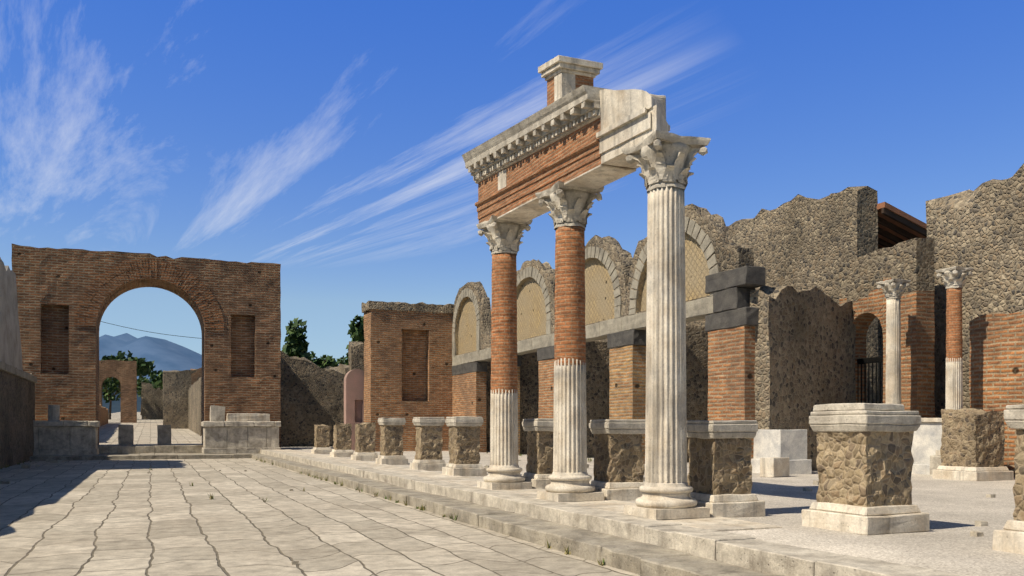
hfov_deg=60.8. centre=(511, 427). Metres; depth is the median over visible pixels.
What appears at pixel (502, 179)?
entablature patch
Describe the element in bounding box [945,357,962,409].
marble column shaft
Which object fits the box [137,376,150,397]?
broad tree
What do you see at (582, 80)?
brick attic block
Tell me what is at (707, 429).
pedestal cap
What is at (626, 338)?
pier impost
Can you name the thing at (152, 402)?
street wall
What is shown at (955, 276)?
column capital
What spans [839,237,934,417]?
brick doorway wall
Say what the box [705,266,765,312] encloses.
lava blocks
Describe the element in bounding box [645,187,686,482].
column shaft
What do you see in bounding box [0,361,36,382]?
temple podium ledge
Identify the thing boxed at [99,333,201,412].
mount vesuvius terrain
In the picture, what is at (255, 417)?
arch base slab
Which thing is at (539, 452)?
pedestal body
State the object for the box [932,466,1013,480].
pedestal entrance plinth
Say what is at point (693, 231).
facade arch rings
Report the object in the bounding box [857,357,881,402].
iron doorway gate
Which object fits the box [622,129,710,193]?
column capital
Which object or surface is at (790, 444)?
block veneer
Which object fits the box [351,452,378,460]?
pedestal plinth
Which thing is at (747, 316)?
pier impost
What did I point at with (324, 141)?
sky
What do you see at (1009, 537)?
pedestal plinth
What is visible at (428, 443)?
pedestal body
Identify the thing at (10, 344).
temple upper wall
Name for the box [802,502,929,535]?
pedestal plinth
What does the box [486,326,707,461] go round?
shop walls
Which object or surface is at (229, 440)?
arch base
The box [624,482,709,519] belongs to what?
column base
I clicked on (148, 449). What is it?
arch step
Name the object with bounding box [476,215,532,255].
column capital
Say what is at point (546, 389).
facade pier
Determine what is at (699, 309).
facade lintel
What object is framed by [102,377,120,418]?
broad tree
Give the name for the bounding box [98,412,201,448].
via del foro
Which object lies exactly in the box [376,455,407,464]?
pedestal plinth
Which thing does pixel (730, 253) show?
facade upper wall
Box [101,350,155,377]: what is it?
pine tree
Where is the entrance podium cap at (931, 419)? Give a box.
[922,418,940,422]
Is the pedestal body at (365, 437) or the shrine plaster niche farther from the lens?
the shrine plaster niche
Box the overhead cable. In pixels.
[101,321,201,338]
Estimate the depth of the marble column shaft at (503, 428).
17.14 m
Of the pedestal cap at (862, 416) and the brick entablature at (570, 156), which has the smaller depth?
the pedestal cap at (862, 416)
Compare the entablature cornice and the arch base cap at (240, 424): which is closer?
the entablature cornice
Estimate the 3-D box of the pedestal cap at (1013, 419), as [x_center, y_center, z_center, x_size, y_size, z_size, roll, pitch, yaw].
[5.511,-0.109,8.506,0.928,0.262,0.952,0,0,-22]
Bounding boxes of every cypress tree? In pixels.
[282,317,311,360]
[345,314,363,364]
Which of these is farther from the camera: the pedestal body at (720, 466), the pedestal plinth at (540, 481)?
the pedestal plinth at (540, 481)
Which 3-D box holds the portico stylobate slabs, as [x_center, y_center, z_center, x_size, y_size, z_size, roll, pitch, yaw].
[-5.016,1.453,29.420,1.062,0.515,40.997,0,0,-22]
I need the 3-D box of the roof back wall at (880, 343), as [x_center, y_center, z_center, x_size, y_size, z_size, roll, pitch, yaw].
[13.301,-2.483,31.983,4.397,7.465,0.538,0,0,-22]
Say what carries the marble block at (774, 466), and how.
on the portico gravel floor at (955, 510)
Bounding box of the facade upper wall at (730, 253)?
[453,203,753,355]
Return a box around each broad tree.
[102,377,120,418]
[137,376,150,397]
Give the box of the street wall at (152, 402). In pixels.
[141,382,162,418]
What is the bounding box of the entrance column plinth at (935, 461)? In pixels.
[929,455,942,475]
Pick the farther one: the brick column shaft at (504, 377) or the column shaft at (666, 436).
the brick column shaft at (504, 377)
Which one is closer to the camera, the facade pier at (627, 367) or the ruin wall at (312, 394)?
the facade pier at (627, 367)
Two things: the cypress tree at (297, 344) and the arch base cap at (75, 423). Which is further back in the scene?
the cypress tree at (297, 344)
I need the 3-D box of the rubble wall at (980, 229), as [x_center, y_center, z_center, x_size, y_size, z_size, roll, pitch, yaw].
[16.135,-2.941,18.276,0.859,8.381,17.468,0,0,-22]
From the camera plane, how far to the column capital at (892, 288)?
23.73 m
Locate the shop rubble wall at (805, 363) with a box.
[749,285,855,470]
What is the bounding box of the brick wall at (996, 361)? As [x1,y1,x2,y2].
[969,311,1023,470]
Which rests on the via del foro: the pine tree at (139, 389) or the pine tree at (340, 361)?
the pine tree at (139, 389)
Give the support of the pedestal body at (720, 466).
on the portico gravel floor at (955, 510)
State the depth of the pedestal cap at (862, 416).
10.33 m
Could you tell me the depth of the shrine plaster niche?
46.93 m
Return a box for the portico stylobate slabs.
[275,449,781,530]
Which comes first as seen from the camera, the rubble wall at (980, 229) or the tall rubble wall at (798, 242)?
the rubble wall at (980, 229)
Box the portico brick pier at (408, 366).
[364,309,452,451]
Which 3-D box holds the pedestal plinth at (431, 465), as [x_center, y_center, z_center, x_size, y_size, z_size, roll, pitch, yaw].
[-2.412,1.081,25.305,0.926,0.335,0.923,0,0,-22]
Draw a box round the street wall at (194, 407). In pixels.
[188,377,201,435]
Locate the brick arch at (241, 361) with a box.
[12,244,280,447]
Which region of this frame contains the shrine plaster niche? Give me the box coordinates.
[344,369,363,450]
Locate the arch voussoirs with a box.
[74,259,223,330]
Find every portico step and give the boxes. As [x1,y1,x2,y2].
[261,449,959,575]
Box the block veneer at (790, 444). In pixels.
[752,429,811,474]
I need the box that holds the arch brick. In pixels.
[99,360,136,422]
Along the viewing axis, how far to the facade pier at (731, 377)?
24.35 m
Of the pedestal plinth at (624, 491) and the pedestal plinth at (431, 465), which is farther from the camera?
the pedestal plinth at (431, 465)
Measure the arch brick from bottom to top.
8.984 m
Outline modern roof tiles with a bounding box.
[877,202,926,248]
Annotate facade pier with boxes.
[452,372,486,451]
[517,366,519,454]
[538,358,553,418]
[609,345,645,463]
[708,325,755,458]
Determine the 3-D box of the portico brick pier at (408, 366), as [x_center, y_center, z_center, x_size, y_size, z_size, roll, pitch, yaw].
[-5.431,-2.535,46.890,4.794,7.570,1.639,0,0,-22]
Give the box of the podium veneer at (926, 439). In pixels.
[910,422,941,474]
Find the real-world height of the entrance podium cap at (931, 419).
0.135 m
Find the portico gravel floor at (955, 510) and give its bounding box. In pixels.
[281,447,1023,575]
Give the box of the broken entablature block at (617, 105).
[600,89,664,129]
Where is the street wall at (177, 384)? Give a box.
[163,370,193,428]
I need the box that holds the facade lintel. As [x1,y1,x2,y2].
[452,295,713,365]
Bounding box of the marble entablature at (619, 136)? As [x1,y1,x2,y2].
[596,105,669,167]
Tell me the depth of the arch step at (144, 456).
44.08 m
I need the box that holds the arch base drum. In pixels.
[48,405,59,420]
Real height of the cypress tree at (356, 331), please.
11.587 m
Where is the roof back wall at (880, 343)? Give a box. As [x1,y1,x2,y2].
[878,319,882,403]
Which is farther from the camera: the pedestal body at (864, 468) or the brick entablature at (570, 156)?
the brick entablature at (570, 156)
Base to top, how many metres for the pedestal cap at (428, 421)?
0.258 m
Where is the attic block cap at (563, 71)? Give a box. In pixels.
[538,55,602,100]
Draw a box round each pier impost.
[452,362,487,375]
[517,355,520,365]
[537,346,553,360]
[607,329,645,348]
[705,306,758,331]
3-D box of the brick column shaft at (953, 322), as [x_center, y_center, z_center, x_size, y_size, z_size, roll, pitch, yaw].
[11.197,-2.600,22.096,0.378,1.860,0.378,0,0,-22]
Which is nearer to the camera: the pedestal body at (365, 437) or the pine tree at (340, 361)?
the pedestal body at (365, 437)
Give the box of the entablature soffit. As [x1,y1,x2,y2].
[497,164,636,221]
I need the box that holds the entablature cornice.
[462,85,611,183]
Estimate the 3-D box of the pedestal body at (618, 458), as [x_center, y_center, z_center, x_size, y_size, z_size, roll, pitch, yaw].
[1.835,0.496,15.046,0.687,0.869,0.686,0,0,-22]
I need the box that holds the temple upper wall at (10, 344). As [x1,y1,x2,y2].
[0,258,22,370]
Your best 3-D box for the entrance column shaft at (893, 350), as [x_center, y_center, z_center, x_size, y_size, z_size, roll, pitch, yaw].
[10.447,-1.640,23.905,0.410,3.780,0.410,0,0,-22]
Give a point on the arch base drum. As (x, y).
(53, 412)
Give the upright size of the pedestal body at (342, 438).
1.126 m
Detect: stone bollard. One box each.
[118,425,132,444]
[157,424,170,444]
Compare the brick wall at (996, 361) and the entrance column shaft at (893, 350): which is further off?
the entrance column shaft at (893, 350)
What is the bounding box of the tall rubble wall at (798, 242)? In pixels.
[597,186,877,402]
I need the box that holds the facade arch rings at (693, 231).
[452,216,718,356]
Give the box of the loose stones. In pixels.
[0,458,995,564]
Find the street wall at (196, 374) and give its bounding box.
[191,368,201,384]
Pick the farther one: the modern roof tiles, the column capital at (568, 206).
the modern roof tiles
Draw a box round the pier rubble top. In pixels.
[362,301,453,312]
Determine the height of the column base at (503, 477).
0.460 m
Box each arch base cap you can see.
[33,420,99,426]
[201,421,280,426]
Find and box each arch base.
[33,427,98,455]
[202,427,280,453]
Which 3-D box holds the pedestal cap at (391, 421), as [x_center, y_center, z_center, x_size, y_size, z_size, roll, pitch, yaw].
[-4.023,-0.210,29.182,0.782,0.257,0.790,0,0,-22]
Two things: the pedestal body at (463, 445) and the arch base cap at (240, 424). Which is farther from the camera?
the arch base cap at (240, 424)
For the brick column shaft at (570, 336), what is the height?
2.295 m
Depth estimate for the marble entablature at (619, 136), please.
12.29 m
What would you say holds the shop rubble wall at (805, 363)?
on the portico gravel floor at (955, 510)
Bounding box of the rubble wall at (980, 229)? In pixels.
[926,164,1023,417]
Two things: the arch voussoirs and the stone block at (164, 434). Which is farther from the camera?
the stone block at (164, 434)
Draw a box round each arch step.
[29,453,251,460]
[98,445,202,453]
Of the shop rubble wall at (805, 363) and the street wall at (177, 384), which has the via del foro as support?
the street wall at (177, 384)
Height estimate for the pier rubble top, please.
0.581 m
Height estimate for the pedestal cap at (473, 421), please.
0.268 m
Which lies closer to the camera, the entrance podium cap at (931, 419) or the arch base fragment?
the entrance podium cap at (931, 419)
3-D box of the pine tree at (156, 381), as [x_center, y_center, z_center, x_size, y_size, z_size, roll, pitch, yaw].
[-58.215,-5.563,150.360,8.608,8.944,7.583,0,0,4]
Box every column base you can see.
[477,465,531,489]
[537,472,603,501]
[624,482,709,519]
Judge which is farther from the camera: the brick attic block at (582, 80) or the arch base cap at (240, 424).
the arch base cap at (240, 424)
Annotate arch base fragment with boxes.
[209,405,225,420]
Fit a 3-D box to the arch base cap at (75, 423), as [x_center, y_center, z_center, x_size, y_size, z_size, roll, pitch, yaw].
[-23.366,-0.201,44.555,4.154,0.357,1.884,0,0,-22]
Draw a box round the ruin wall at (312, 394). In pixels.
[280,351,344,446]
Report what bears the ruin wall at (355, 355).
on the portico gravel floor at (955, 510)
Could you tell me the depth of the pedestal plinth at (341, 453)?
36.27 m
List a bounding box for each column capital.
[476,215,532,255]
[536,181,604,230]
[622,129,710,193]
[876,279,910,299]
[935,266,973,288]
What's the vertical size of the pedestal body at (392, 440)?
1.050 m
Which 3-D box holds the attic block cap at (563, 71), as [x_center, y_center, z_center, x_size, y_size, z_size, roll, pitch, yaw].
[0.973,-5.653,14.638,0.823,0.978,0.831,0,0,-22]
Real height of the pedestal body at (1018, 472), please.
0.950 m
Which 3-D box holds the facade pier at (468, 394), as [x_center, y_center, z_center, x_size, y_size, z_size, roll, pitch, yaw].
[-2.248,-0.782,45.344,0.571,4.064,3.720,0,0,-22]
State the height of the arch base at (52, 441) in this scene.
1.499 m
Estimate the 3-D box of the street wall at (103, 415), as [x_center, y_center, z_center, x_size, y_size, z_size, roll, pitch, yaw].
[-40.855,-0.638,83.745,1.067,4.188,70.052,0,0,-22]
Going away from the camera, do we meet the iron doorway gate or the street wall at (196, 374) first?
the iron doorway gate
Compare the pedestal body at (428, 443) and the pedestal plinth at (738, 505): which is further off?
the pedestal body at (428, 443)
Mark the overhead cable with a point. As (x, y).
(152, 332)
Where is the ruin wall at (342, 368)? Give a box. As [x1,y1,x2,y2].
[325,364,347,374]
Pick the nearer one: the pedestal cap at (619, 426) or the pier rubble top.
the pedestal cap at (619, 426)
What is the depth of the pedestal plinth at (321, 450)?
40.63 m
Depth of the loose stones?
18.67 m
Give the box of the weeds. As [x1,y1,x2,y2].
[1,452,604,565]
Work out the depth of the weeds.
18.86 m
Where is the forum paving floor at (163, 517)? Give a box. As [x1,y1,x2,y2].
[0,458,640,575]
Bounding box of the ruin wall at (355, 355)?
[348,341,363,371]
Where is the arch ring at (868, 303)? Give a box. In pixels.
[852,297,885,331]
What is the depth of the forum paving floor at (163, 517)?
13.59 m
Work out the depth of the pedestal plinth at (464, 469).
22.07 m
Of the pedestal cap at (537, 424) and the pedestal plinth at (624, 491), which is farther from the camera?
the pedestal cap at (537, 424)
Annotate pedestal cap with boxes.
[378,418,405,424]
[413,417,444,425]
[445,416,483,426]
[522,418,553,430]
[588,419,644,433]
[687,420,758,438]
[809,402,921,431]
[1002,404,1023,428]
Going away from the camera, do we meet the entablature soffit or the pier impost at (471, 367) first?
the entablature soffit
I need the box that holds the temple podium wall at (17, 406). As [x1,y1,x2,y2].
[0,367,34,468]
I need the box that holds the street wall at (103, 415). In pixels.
[99,404,107,425]
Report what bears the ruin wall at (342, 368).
on the portico gravel floor at (955, 510)
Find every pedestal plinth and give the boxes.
[311,447,331,453]
[330,450,353,456]
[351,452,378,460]
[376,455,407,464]
[410,460,446,470]
[442,463,486,475]
[522,472,551,488]
[590,481,643,500]
[690,492,764,517]
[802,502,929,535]
[993,519,1023,554]
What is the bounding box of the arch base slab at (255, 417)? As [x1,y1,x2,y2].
[226,413,269,421]
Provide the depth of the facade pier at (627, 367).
29.65 m
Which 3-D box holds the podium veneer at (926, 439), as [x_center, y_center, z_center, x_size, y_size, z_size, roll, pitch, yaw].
[11.321,0.558,23.342,1.032,1.407,1.655,0,0,-22]
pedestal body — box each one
[314,424,329,446]
[333,423,351,449]
[355,422,375,451]
[380,425,403,455]
[415,426,442,459]
[448,426,479,463]
[525,431,552,473]
[592,434,643,481]
[687,438,752,494]
[816,431,912,506]
[1012,429,1023,520]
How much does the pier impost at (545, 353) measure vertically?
0.528 m
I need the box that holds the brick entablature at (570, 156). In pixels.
[475,118,635,223]
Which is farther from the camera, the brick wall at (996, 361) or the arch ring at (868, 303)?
the arch ring at (868, 303)
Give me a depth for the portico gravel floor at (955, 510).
10.99 m
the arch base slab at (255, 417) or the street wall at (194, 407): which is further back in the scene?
the street wall at (194, 407)
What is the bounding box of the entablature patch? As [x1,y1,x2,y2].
[498,169,506,190]
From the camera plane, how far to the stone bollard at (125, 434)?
48.56 m
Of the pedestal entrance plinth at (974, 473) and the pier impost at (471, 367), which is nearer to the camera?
the pedestal entrance plinth at (974, 473)
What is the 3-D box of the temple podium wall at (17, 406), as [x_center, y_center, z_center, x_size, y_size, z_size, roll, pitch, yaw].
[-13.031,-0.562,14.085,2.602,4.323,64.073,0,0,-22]
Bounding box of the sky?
[0,0,1023,366]
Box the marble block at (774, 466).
[760,457,789,476]
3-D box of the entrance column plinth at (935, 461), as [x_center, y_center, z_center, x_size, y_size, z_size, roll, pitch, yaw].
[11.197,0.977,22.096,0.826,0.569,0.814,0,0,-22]
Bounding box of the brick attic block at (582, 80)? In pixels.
[547,75,592,104]
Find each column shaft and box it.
[490,389,517,465]
[491,253,517,392]
[553,358,586,472]
[554,226,585,365]
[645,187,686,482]
[885,298,900,403]
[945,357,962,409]
[946,287,961,361]
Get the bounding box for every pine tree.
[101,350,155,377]
[137,376,148,414]
[150,370,162,389]
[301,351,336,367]
[335,355,346,366]
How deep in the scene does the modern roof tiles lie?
29.60 m
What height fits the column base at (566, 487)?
0.460 m
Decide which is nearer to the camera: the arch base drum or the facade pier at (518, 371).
the facade pier at (518, 371)
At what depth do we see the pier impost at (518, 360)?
39.62 m
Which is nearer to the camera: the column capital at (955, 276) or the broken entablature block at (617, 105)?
the broken entablature block at (617, 105)
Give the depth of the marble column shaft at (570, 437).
14.41 m

